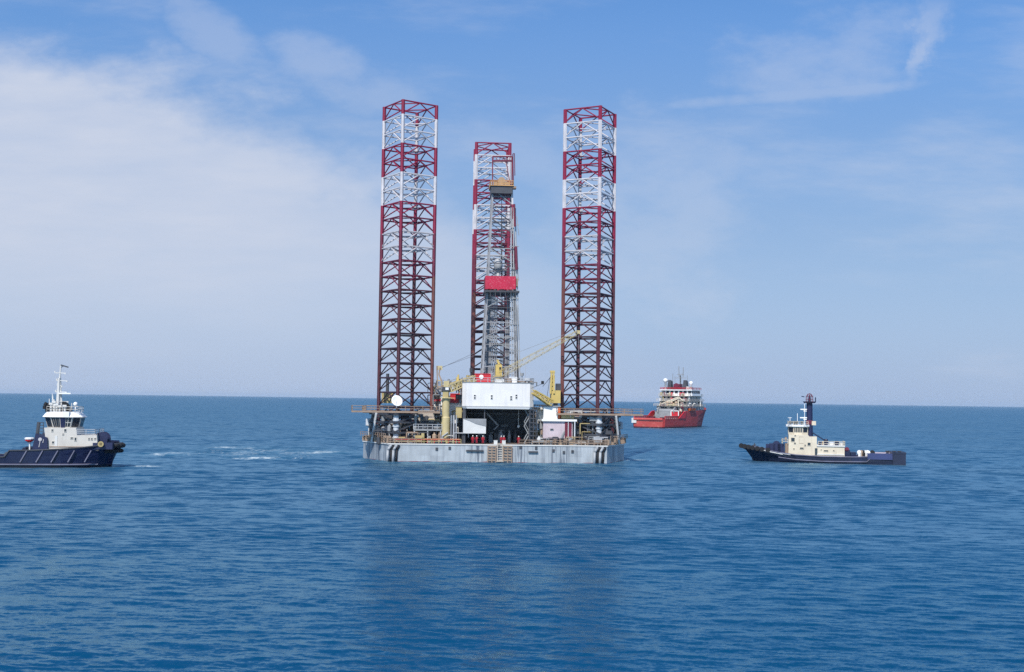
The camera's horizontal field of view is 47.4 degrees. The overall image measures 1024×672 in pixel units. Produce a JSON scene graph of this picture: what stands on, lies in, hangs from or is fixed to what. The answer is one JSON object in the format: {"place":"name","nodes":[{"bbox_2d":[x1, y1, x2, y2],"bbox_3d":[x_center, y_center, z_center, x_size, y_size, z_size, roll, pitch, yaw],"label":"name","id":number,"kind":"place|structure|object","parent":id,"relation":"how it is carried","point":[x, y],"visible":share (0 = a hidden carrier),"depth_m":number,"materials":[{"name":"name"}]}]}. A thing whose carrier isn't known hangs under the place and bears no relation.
{"place":"outdoors","nodes":[
{"label":"outdoors","id":0,"kind":"place"},
{"bbox_2d":[418,410,434,421],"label":"container","id":1,"kind":"object","parent":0,"point":[431,415],"visible":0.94,"depth_m":265.12,"materials":[{"name":"beige metal"}]},
{"bbox_2d":[0,393,1023,671],"bbox_3d":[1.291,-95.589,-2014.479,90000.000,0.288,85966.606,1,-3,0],"label":"sea","id":2,"kind":"structure","parent":0,"point":[240,535],"depth_m":110.50,"materials":[{"name":"liquid"}]},
{"bbox_2d":[0,365,125,467],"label":"tugboat","id":3,"kind":"object","parent":2,"relation":"on","point":[64,440],"visible":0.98,"depth_m":222.57,"materials":[{"name":"blue paint"}]},
{"bbox_2d":[351,99,642,463],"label":"drilling rig","id":4,"kind":"object","parent":2,"relation":"in","point":[492,412],"visible":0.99,"depth_m":270.81,"materials":[{"name":"grey paint"}]},
{"bbox_2d":[450,393,459,402],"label":"container","id":5,"kind":"object","parent":4,"relation":"on","point":[453,399],"visible":0.88,"depth_m":268.95,"materials":[{"name":"red metal"}]},
{"bbox_2d":[475,373,490,381],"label":"container","id":6,"kind":"object","parent":4,"relation":"on","point":[487,378],"visible":0.73,"depth_m":267.76,"materials":[{"name":"red metal"}]},
{"bbox_2d":[632,366,705,427],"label":"supply ship","id":7,"kind":"object","parent":2,"relation":"on","point":[680,405],"visible":0.96,"depth_m":645.63,"materials":[{"name":"red paint"}]},
{"bbox_2d":[739,393,905,464],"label":"tugboat","id":8,"kind":"object","parent":2,"relation":"on","point":[802,446],"visible":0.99,"depth_m":278.44,"materials":[{"name":"blue paint"}]},
{"bbox_2d":[0,0,1023,406],"label":"sky","id":9,"kind":"structure","parent":0,"point":[823,199],"materials":[{"name":"blue"}]}
]}

